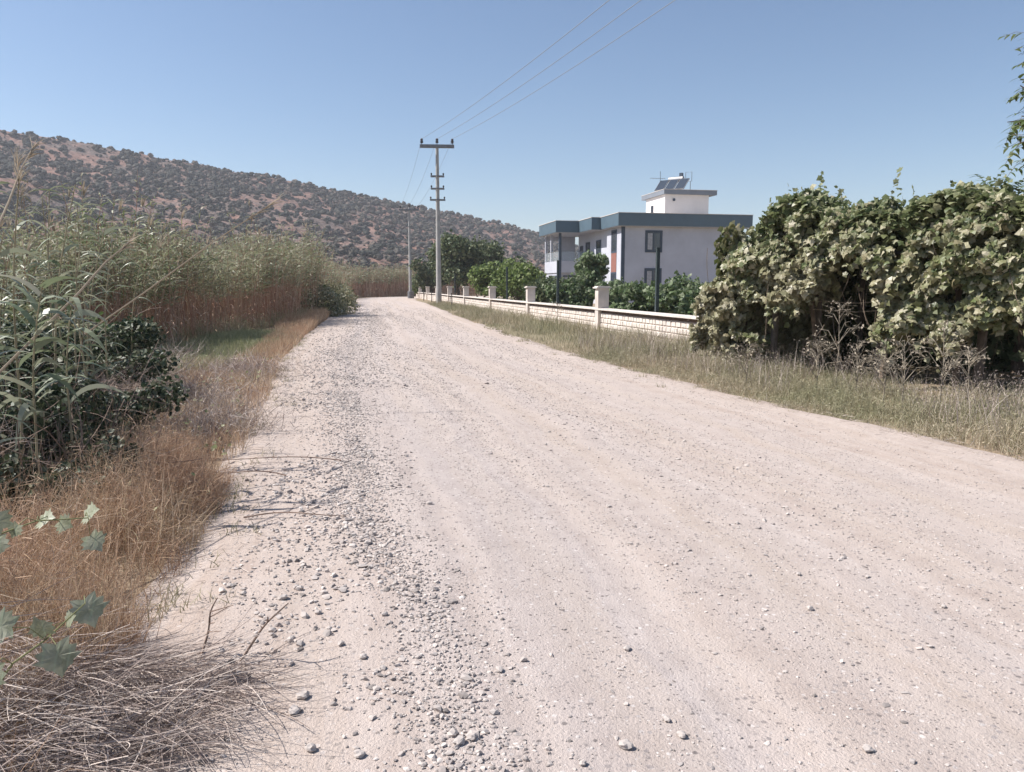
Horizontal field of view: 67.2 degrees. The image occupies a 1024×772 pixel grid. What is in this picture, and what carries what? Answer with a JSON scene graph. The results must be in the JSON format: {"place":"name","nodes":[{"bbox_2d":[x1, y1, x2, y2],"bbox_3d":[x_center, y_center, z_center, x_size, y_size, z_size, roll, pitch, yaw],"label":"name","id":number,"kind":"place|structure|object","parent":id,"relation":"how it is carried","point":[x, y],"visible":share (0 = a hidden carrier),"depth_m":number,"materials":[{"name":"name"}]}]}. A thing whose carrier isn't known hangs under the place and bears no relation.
{"place":"outdoors","nodes":[
{"label":"outdoors","id":0,"kind":"place"},
{"bbox_2d":[139,327,291,378],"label":"green grass","id":1,"kind":"structure","parent":0,"point":[231,339],"depth_m":19.98,"materials":[{"name":"plant"}]},
{"bbox_2d":[0,130,549,272],"bbox_3d":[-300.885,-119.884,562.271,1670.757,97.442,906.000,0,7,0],"label":"hill","id":2,"kind":"structure","parent":0,"point":[74,153],"depth_m":387.06,"materials":[{"name":"soil"}]},
{"bbox_2d":[0,129,578,271],"bbox_3d":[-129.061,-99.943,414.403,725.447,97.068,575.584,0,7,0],"label":"hillside scrub","id":3,"kind":"object","parent":2,"relation":"on","point":[344,206],"visible":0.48,"depth_m":399.05,"materials":[{"name":"plant"}]},
{"bbox_2d":[0,0,1023,245],"label":"sky","id":4,"kind":"structure","parent":0,"point":[749,99],"materials":[{"name":"blue"}]},
{"bbox_2d":[1,292,1023,769],"bbox_3d":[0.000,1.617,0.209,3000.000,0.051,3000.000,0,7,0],"label":"ground","id":5,"kind":"structure","parent":0,"point":[913,372],"depth_m":12.76,"materials":[{"name":"plant"}]},
{"bbox_2d":[0,254,28,358],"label":"giant reed","id":6,"kind":"object","parent":5,"relation":"on","point":[4,312],"visible":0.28,"depth_m":8.08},
{"bbox_2d":[0,242,34,344],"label":"giant reed","id":7,"kind":"object","parent":5,"relation":"on","point":[4,305],"visible":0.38,"depth_m":8.12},
{"bbox_2d":[0,213,36,400],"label":"giant reed","id":8,"kind":"object","parent":5,"relation":"on","point":[18,317],"visible":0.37,"depth_m":6.24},
{"bbox_2d":[0,138,44,223],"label":"dry reed stalk","id":9,"kind":"object","parent":5,"relation":"on","point":[32,153],"visible":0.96,"depth_m":5.49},
{"bbox_2d":[0,191,50,393],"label":"giant reed","id":10,"kind":"object","parent":5,"relation":"on","point":[10,355],"visible":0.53,"depth_m":7.25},
{"bbox_2d":[0,232,57,442],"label":"giant reed","id":11,"kind":"object","parent":5,"relation":"on","point":[7,251],"visible":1,"depth_m":5.00,"materials":[{"name":"plant"}]},
{"bbox_2d":[0,143,84,459],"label":"giant reed","id":12,"kind":"object","parent":5,"relation":"on","point":[17,403],"visible":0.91,"depth_m":5.56,"materials":[{"name":"plant"}]},
{"bbox_2d":[5,260,82,374],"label":"giant reed","id":13,"kind":"object","parent":5,"relation":"on","point":[30,289],"visible":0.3,"depth_m":8.24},
{"bbox_2d":[0,276,102,349],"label":"bramble bush","id":14,"kind":"object","parent":5,"relation":"on","point":[22,304],"visible":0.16,"depth_m":10.52,"materials":[{"name":"green plant"}]},
{"bbox_2d":[13,191,89,376],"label":"giant reed","id":15,"kind":"object","parent":5,"relation":"on","point":[49,273],"visible":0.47,"depth_m":7.60,"materials":[{"name":"plant"}]},
{"bbox_2d":[6,196,98,403],"bbox_3d":[-4.301,-0.557,7.314,0.768,2.431,0.285,0,7,0],"label":"giant reed","id":16,"kind":"object","parent":5,"relation":"on","point":[49,256],"visible":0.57,"depth_m":7.21,"materials":[{"name":"plant"}]},
{"bbox_2d":[0,502,106,552],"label":"vine shoot","id":17,"kind":"object","parent":5,"relation":"on","point":[94,540],"visible":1,"depth_m":2.96,"materials":[{"name":"green plant"}]},
{"bbox_2d":[0,591,109,684],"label":"vine shoot","id":18,"kind":"object","parent":5,"relation":"on","point":[59,656],"visible":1,"depth_m":2.48,"materials":[{"name":"green plant"}]},
{"bbox_2d":[0,274,110,508],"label":"giant reed","id":19,"kind":"object","parent":5,"relation":"on","point":[38,346],"visible":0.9,"depth_m":5.41,"materials":[{"name":"plant"}]},
{"bbox_2d":[17,185,101,399],"bbox_3d":[-3.863,-0.465,6.489,0.875,2.460,0.462,-1,7,-11],"label":"giant reed","id":20,"kind":"object","parent":5,"relation":"on","point":[65,250],"visible":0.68,"depth_m":6.58,"materials":[{"name":"plant"}]},
{"bbox_2d":[3,277,135,348],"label":"leafy shrub","id":21,"kind":"object","parent":5,"relation":"on","point":[93,318],"visible":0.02,"depth_m":13.78,"materials":[{"name":"green plant"}]},
{"bbox_2d":[0,235,140,372],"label":"dry reed stalk","id":22,"kind":"object","parent":5,"relation":"on","point":[61,309],"visible":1,"depth_m":5.93,"materials":[{"name":"plant"}]},
{"bbox_2d":[20,295,127,477],"bbox_3d":[-3.392,0.075,5.924,0.671,1.534,0.446,-1,7,-8],"label":"giant reed","id":23,"kind":"object","parent":5,"relation":"on","point":[81,311],"visible":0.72,"depth_m":5.86,"materials":[{"name":"plant"}]},
{"bbox_2d":[27,247,121,404],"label":"giant reed","id":24,"kind":"object","parent":5,"relation":"on","point":[76,288],"visible":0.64,"depth_m":6.72,"materials":[{"name":"plant"}]},
{"bbox_2d":[40,230,114,392],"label":"giant reed","id":25,"kind":"object","parent":5,"relation":"on","point":[80,259],"visible":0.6,"depth_m":7.16,"materials":[{"name":"plant"}]},
{"bbox_2d":[0,544,168,771],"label":"dry grass","id":26,"kind":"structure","parent":5,"relation":"on","point":[130,619],"depth_m":3.19,"materials":[{"name":"plant"}]},
{"bbox_2d":[55,262,115,389],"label":"giant reed","id":27,"kind":"object","parent":5,"relation":"on","point":[83,320],"visible":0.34,"depth_m":8.42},
{"bbox_2d":[46,203,125,379],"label":"giant reed","id":28,"kind":"object","parent":5,"relation":"on","point":[80,269],"visible":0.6,"depth_m":8.28,"materials":[{"name":"plant"}]},
{"bbox_2d":[58,226,134,378],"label":"giant reed","id":29,"kind":"object","parent":5,"relation":"on","point":[106,231],"visible":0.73,"depth_m":8.12,"materials":[{"name":"plant"}]},
{"bbox_2d":[0,320,200,471],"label":"bramble bush","id":30,"kind":"object","parent":5,"relation":"on","point":[105,399],"visible":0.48,"depth_m":6.40,"materials":[{"name":"green plant"}]},
{"bbox_2d":[0,372,201,539],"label":"bramble bush","id":31,"kind":"object","parent":5,"relation":"on","point":[57,444],"visible":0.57,"depth_m":5.48,"materials":[{"name":"green plant"}]},
{"bbox_2d":[0,326,210,514],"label":"undergrowth","id":32,"kind":"object","parent":5,"relation":"on","point":[134,383],"visible":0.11,"depth_m":9.86,"materials":[{"name":"plant"}]},
{"bbox_2d":[0,307,212,399],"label":"bramble bush","id":33,"kind":"object","parent":5,"relation":"on","point":[117,334],"visible":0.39,"depth_m":9.83,"materials":[{"name":"green plant"}]},
{"bbox_2d":[83,244,130,389],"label":"giant reed","id":34,"kind":"object","parent":5,"relation":"on","point":[106,344],"visible":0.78,"depth_m":9.35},
{"bbox_2d":[107,259,157,381],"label":"giant reed","id":35,"kind":"object","parent":5,"relation":"on","point":[133,304],"visible":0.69,"depth_m":10.35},
{"bbox_2d":[28,191,285,372],"bbox_3d":[-4.425,-0.975,9.146,3.512,2.798,0.146,-3,8,-22],"label":"dry reed stalk","id":36,"kind":"object","parent":5,"relation":"on","point":[163,278],"visible":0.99,"depth_m":9.24,"materials":[{"name":"plant"}]},
{"bbox_2d":[0,307,332,771],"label":"dry grass","id":37,"kind":"structure","parent":5,"relation":"on","point":[171,494],"depth_m":4.81,"materials":[{"name":"plant"}]},
{"bbox_2d":[0,163,333,343],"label":"reed bed","id":38,"kind":"object","parent":5,"relation":"on","point":[257,276],"visible":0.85,"depth_m":22.19,"materials":[{"name":"plant"}]},
{"bbox_2d":[116,412,237,451],"bbox_3d":[-3.606,0.434,7.582,1.705,0.493,1.730,0,7,0],"label":"dead weed mound","id":39,"kind":"object","parent":5,"relation":"on","point":[155,429],"visible":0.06,"depth_m":7.57,"materials":[{"name":"plant"}]},
{"bbox_2d":[102,355,298,412],"bbox_3d":[-4.390,-0.044,10.361,3.004,0.773,3.640,0,7,0],"label":"dead weed mound","id":40,"kind":"object","parent":5,"relation":"on","point":[200,393],"visible":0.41,"depth_m":10.39,"materials":[{"name":"plant"}]},
{"bbox_2d":[101,306,321,350],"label":"weeds","id":41,"kind":"object","parent":5,"relation":"on","point":[255,323],"visible":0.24,"depth_m":25.84,"materials":[{"name":"green plant"}]},
{"bbox_2d":[126,381,321,445],"bbox_3d":[-3.196,0.247,8.471,2.482,0.698,2.565,-7,10,-43],"label":"dead weed mound","id":42,"kind":"object","parent":5,"relation":"on","point":[206,416],"visible":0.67,"depth_m":8.32,"materials":[{"name":"plant"}]},
{"bbox_2d":[168,341,314,384],"bbox_3d":[-4.763,-0.450,13.356,2.835,0.814,3.132,0,7,0],"label":"dead weed mound","id":43,"kind":"object","parent":5,"relation":"on","point":[246,366],"visible":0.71,"depth_m":13.29,"materials":[{"name":"plant"}]},
{"bbox_2d":[189,234,360,311],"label":"reed bed","id":44,"kind":"object","parent":5,"relation":"on","point":[334,274],"visible":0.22,"depth_m":65.65,"materials":[{"name":"plant"}]},
{"bbox_2d":[275,276,366,316],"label":"leafy shrub","id":45,"kind":"object","parent":5,"relation":"on","point":[333,300],"visible":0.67,"depth_m":41.04,"materials":[{"name":"green plant"}]},
{"bbox_2d":[331,280,356,304],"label":"leafy shrub","id":46,"kind":"object","parent":5,"relation":"on","point":[341,284],"visible":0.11,"depth_m":63.35,"materials":[{"name":"green plant"}]},
{"bbox_2d":[399,204,418,290],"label":"utility pole","id":47,"kind":"object","parent":5,"relation":"on","point":[409,226],"visible":0.95,"depth_m":102.22,"materials":[{"name":"concrete"}]},
{"bbox_2d":[323,251,534,296],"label":"reed bed","id":48,"kind":"object","parent":5,"relation":"on","point":[374,283],"visible":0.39,"depth_m":120.87,"materials":[{"name":"plant"}]},
{"bbox_2d":[409,257,451,292],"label":"olive tree","id":49,"kind":"object","parent":5,"relation":"on","point":[423,278],"visible":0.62,"depth_m":97.81,"materials":[{"name":"green plant"}]},
{"bbox_2d":[420,138,453,302],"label":"utility pole","id":50,"kind":"object","parent":5,"relation":"on","point":[438,256],"visible":0.98,"depth_m":70.41,"materials":[{"name":"concrete"}]},
{"bbox_2d":[422,0,608,138],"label":"power cable","id":51,"kind":"object","parent":50,"relation":"attached to","point":[530,62],"visible":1,"depth_m":38.85,"materials":[{"name":"metal"}]},
{"bbox_2d":[437,0,640,138],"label":"power cable","id":52,"kind":"object","parent":50,"relation":"attached to","point":[553,63],"visible":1,"depth_m":38.95,"materials":[{"name":"metal"}]},
{"bbox_2d":[456,0,674,136],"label":"power cable","id":53,"kind":"object","parent":50,"relation":"attached to","point":[580,62],"visible":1,"depth_m":38.86,"materials":[{"name":"metal"}]},
{"bbox_2d":[425,229,493,294],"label":"olive tree","id":54,"kind":"object","parent":5,"relation":"on","point":[458,254],"visible":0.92,"depth_m":84.74,"materials":[{"name":"green plant"}]},
{"bbox_2d":[459,236,507,296],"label":"olive tree","id":55,"kind":"object","parent":5,"relation":"on","point":[498,255],"visible":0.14,"depth_m":89.73,"materials":[{"name":"green plant"}]},
{"bbox_2d":[467,258,520,298],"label":"leafy tree","id":56,"kind":"object","parent":5,"relation":"on","point":[480,275],"visible":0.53,"depth_m":64.55,"materials":[{"name":"green plant"}]},
{"bbox_2d":[506,267,507,299],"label":"fence post","id":57,"kind":"object","parent":5,"relation":"on","point":[507,283],"visible":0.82,"depth_m":46.64,"materials":[{"name":"metal"}]},
{"bbox_2d":[488,252,530,298],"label":"olive tree","id":58,"kind":"object","parent":5,"relation":"on","point":[522,260],"visible":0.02,"depth_m":102.50,"materials":[{"name":"green plant"}]},
{"bbox_2d":[489,262,546,300],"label":"leafy tree","id":59,"kind":"object","parent":5,"relation":"on","point":[518,278],"visible":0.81,"depth_m":57.57,"materials":[{"name":"green plant"}]},
{"bbox_2d":[521,276,564,302],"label":"leafy bush","id":60,"kind":"object","parent":5,"relation":"on","point":[540,290],"visible":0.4,"depth_m":48.11,"materials":[{"name":"green plant"}]},
{"bbox_2d":[556,260,559,303],"bbox_3d":[2.085,-4.312,35.036,0.120,2.770,0.120,-1,8,-11],"label":"fence post","id":61,"kind":"object","parent":5,"relation":"on","point":[557,295],"visible":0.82,"depth_m":34.95,"materials":[{"name":"metal"}]},
{"bbox_2d":[544,275,594,306],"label":"fig bush","id":62,"kind":"object","parent":5,"relation":"on","point":[573,293],"visible":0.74,"depth_m":39.72,"materials":[{"name":"green plant"}]},
{"bbox_2d":[416,286,741,350],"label":"boundary wall","id":63,"kind":"structure","parent":5,"relation":"on","point":[602,312],"depth_m":27.98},
{"bbox_2d":[570,249,609,306],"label":"fig tree","id":64,"kind":"object","parent":5,"relation":"on","point":[591,270],"visible":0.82,"depth_m":41.13,"materials":[{"name":"green plant"}]},
{"bbox_2d":[593,276,627,304],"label":"fig bush","id":65,"kind":"object","parent":5,"relation":"on","point":[620,283],"visible":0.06,"depth_m":33.53,"materials":[{"name":"green plant"}]},
{"bbox_2d":[609,277,661,311],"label":"fig bush","id":66,"kind":"object","parent":5,"relation":"on","point":[632,292],"visible":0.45,"depth_m":28.73,"materials":[{"name":"green plant"}]},
{"bbox_2d":[654,247,660,311],"bbox_3d":[4.433,-2.825,23.532,0.120,2.770,0.120,-1,8,-11],"label":"fence post","id":67,"kind":"object","parent":5,"relation":"on","point":[657,275],"visible":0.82,"depth_m":23.44,"materials":[{"name":"metal"}]},
{"bbox_2d":[639,270,703,313],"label":"fig bush","id":68,"kind":"object","parent":5,"relation":"on","point":[670,291],"visible":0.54,"depth_m":26.76,"materials":[{"name":"green plant"}]},
{"bbox_2d":[674,282,709,315],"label":"fig bush","id":69,"kind":"object","parent":5,"relation":"on","point":[689,296],"visible":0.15,"depth_m":23.39,"materials":[{"name":"green plant"}]},
{"bbox_2d":[428,296,1023,460],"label":"verge grass","id":70,"kind":"structure","parent":5,"relation":"on","point":[799,390],"depth_m":11.77,"materials":[{"name":"plant"}]},
{"bbox_2d":[727,340,766,380],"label":"dead weed","id":71,"kind":"object","parent":5,"relation":"on","point":[747,355],"visible":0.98,"depth_m":12.31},
{"bbox_2d":[688,183,876,367],"bbox_3d":[6.083,-1.947,16.115,6.273,4.016,1.941,-6,9,-39],"label":"grapevine","id":72,"kind":"object","parent":5,"relation":"on","point":[750,288],"visible":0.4,"depth_m":14.44,"materials":[{"name":"green plant"}]},
{"bbox_2d":[712,220,854,365],"bbox_3d":[6.055,-1.820,16.055,5.450,2.988,1.312,-7,10,-44],"label":"grapevine","id":73,"kind":"object","parent":5,"relation":"on","point":[802,327],"visible":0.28,"depth_m":15.89,"materials":[{"name":"green plant"}]},
{"bbox_2d":[795,337,839,384],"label":"dead weed","id":74,"kind":"object","parent":5,"relation":"on","point":[814,353],"visible":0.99,"depth_m":11.44,"materials":[{"name":"plant"}]},
{"bbox_2d":[799,297,863,391],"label":"dead weed","id":75,"kind":"object","parent":5,"relation":"on","point":[839,309],"visible":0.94,"depth_m":11.60,"materials":[{"name":"plant"}]},
{"bbox_2d":[758,171,947,376],"bbox_3d":[7.062,-2.078,15.014,6.165,3.882,1.969,-6,9,-37],"label":"grapevine","id":76,"kind":"object","parent":5,"relation":"on","point":[810,220],"visible":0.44,"depth_m":13.46,"materials":[{"name":"green plant"}]},
{"bbox_2d":[833,338,878,395],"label":"dead weed","id":77,"kind":"object","parent":5,"relation":"on","point":[859,347],"visible":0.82,"depth_m":11.28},
{"bbox_2d":[769,243,987,394],"bbox_3d":[7.692,-1.219,13.525,3.512,2.353,5.785,-6,9,-39],"label":"pergola","id":78,"kind":"object","parent":5,"relation":"on","point":[981,334],"visible":0.12,"depth_m":14.01,"materials":[{"name":"grey wood"}]},
{"bbox_2d":[852,338,905,402],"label":"dead weed","id":79,"kind":"object","parent":5,"relation":"on","point":[859,366],"visible":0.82,"depth_m":10.48,"materials":[{"name":"plant"}]},
{"bbox_2d":[870,336,938,402],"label":"dead weed","id":80,"kind":"object","parent":5,"relation":"on","point":[883,357],"visible":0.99,"depth_m":10.07,"materials":[{"name":"plant"}]},
{"bbox_2d":[828,167,1009,380],"bbox_3d":[7.790,-1.885,14.120,6.075,3.755,1.674,-6,9,-38],"label":"grapevine","id":81,"kind":"object","parent":5,"relation":"on","point":[874,233],"visible":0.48,"depth_m":12.29,"materials":[{"name":"green plant"}]},
{"bbox_2d":[910,319,976,402],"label":"dead weed","id":82,"kind":"object","parent":5,"relation":"on","point":[943,334],"visible":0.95,"depth_m":9.84,"materials":[{"name":"plant"}]},
{"bbox_2d":[899,151,1023,390],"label":"grapevine","id":83,"kind":"object","parent":5,"relation":"on","point":[956,220],"visible":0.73,"depth_m":11.54,"materials":[{"name":"green plant"}]},
{"bbox_2d":[927,342,1001,416],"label":"dead weed","id":84,"kind":"object","parent":5,"relation":"on","point":[970,364],"visible":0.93,"depth_m":9.47,"materials":[{"name":"plant"}]},
{"bbox_2d":[965,170,1023,372],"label":"young walnut","id":85,"kind":"object","parent":5,"relation":"on","point":[1016,367],"visible":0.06,"depth_m":14.42,"materials":[{"name":"green plant"}]},
{"bbox_2d":[971,182,1023,371],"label":"grapevine","id":86,"kind":"object","parent":5,"relation":"on","point":[1000,262],"visible":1,"depth_m":10.93,"materials":[{"name":"green plant"}]},
{"bbox_2d":[996,32,1023,181],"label":"walnut tree","id":87,"kind":"object","parent":5,"relation":"on","point":[1018,123],"visible":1,"depth_m":10.25,"materials":[{"name":"green plant"}]},
{"bbox_2d":[22,296,1023,771],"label":"dirt road","id":88,"kind":"structure","parent":0,"point":[654,632],"depth_m":4.14,"materials":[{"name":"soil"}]},
{"bbox_2d":[0,571,348,771],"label":"straw","id":89,"kind":"object","parent":88,"relation":"on","point":[114,694],"visible":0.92,"depth_m":2.67,"materials":[{"name":"plant"}]},
{"bbox_2d":[200,598,232,657],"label":"twig","id":90,"kind":"object","parent":88,"relation":"on","point":[209,623],"visible":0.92,"depth_m":3.26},
{"bbox_2d":[220,467,285,475],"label":"twig","id":91,"kind":"object","parent":88,"relation":"on","point":[257,471],"visible":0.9,"depth_m":6.44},
{"bbox_2d":[239,603,288,661],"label":"twig","id":92,"kind":"object","parent":88,"relation":"on","point":[260,630],"visible":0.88,"depth_m":3.22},
{"bbox_2d":[217,455,340,460],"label":"twig","id":93,"kind":"object","parent":88,"relation":"on","point":[286,456],"visible":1,"depth_m":6.93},
{"bbox_2d":[243,506,345,517],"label":"twig","id":94,"kind":"object","parent":88,"relation":"on","point":[273,512],"visible":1,"depth_m":5.24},
{"bbox_2d":[288,705,300,713],"bbox_3d":[-0.801,1.194,2.840,0.045,0.022,0.055,-1,7,-5],"label":"stone","id":95,"kind":"object","parent":88,"relation":"on","point":[294,709],"visible":1,"depth_m":2.83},
{"bbox_2d":[296,691,308,699],"bbox_3d":[-0.801,1.183,2.947,0.049,0.028,0.046,2,8,12],"label":"stone","id":96,"kind":"object","parent":88,"relation":"on","point":[303,696],"visible":0.98,"depth_m":2.94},
{"bbox_2d":[304,743,315,752],"bbox_3d":[-0.683,1.228,2.619,0.036,0.028,0.038,-6,10,-40],"label":"stone","id":97,"kind":"object","parent":88,"relation":"on","point":[310,747],"visible":1,"depth_m":2.61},
{"bbox_2d":[353,749,365,757],"bbox_3d":[-0.515,1.234,2.592,0.036,0.020,0.046,-5,9,-31],"label":"stone","id":98,"kind":"object","parent":88,"relation":"on","point":[358,753],"visible":1,"depth_m":2.58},
{"bbox_2d":[452,735,464,744],"bbox_3d":[-0.182,1.226,2.659,0.040,0.028,0.045,2,8,15],"label":"stone","id":99,"kind":"object","parent":88,"relation":"on","point":[459,739],"visible":1,"depth_m":2.65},
{"bbox_2d":[465,731,476,740],"bbox_3d":[-0.142,1.222,2.689,0.042,0.023,0.042,5,9,36],"label":"stone","id":100,"kind":"object","parent":88,"relation":"on","point":[471,735],"visible":1,"depth_m":2.68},
{"bbox_2d":[132,326,1022,627],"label":"verge litter","id":101,"kind":"object","parent":88,"relation":"on","point":[178,594],"visible":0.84,"depth_m":7.21,"materials":[{"name":"beige plant"}]},
{"bbox_2d":[618,739,633,749],"bbox_3d":[0.392,1.234,2.647,0.054,0.029,0.042,1,7,5],"label":"stone","id":102,"kind":"object","parent":88,"relation":"on","point":[627,744],"visible":1,"depth_m":2.64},
{"bbox_2d":[862,744,873,751],"bbox_3d":[1.208,1.231,2.619,0.037,0.018,0.037,-1,8,-11],"label":"stone","id":103,"kind":"object","parent":88,"relation":"on","point":[866,747],"visible":1,"depth_m":2.61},
{"bbox_2d":[539,189,752,303],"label":"modern house","id":104,"kind":"structure","parent":0,"point":[679,227],"depth_m":66.01,"materials":[{"name":"white paint"}]},
{"bbox_2d":[596,240,600,253],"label":"window","id":105,"kind":"structure","parent":104,"relation":"in","point":[598,242],"depth_m":70.68,"materials":[{"name":"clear glass"}]},
{"bbox_2d":[611,229,616,252],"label":"window","id":106,"kind":"structure","parent":104,"relation":"in","point":[613,232],"depth_m":66.39,"materials":[{"name":"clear glass"}]},
{"bbox_2d":[644,268,661,285],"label":"window","id":107,"kind":"structure","parent":104,"relation":"in","point":[649,273],"depth_m":65.42,"materials":[{"name":"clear glass"}]},
{"bbox_2d":[645,230,662,251],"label":"window","id":108,"kind":"structure","parent":104,"relation":"in","point":[653,238],"depth_m":65.09,"materials":[{"name":"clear glass"}]},
{"bbox_2d":[654,172,691,190],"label":"solar water heater","id":109,"kind":"object","parent":104,"relation":"on","point":[681,181],"visible":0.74,"depth_m":70.84,"materials":[{"name":"glass"}]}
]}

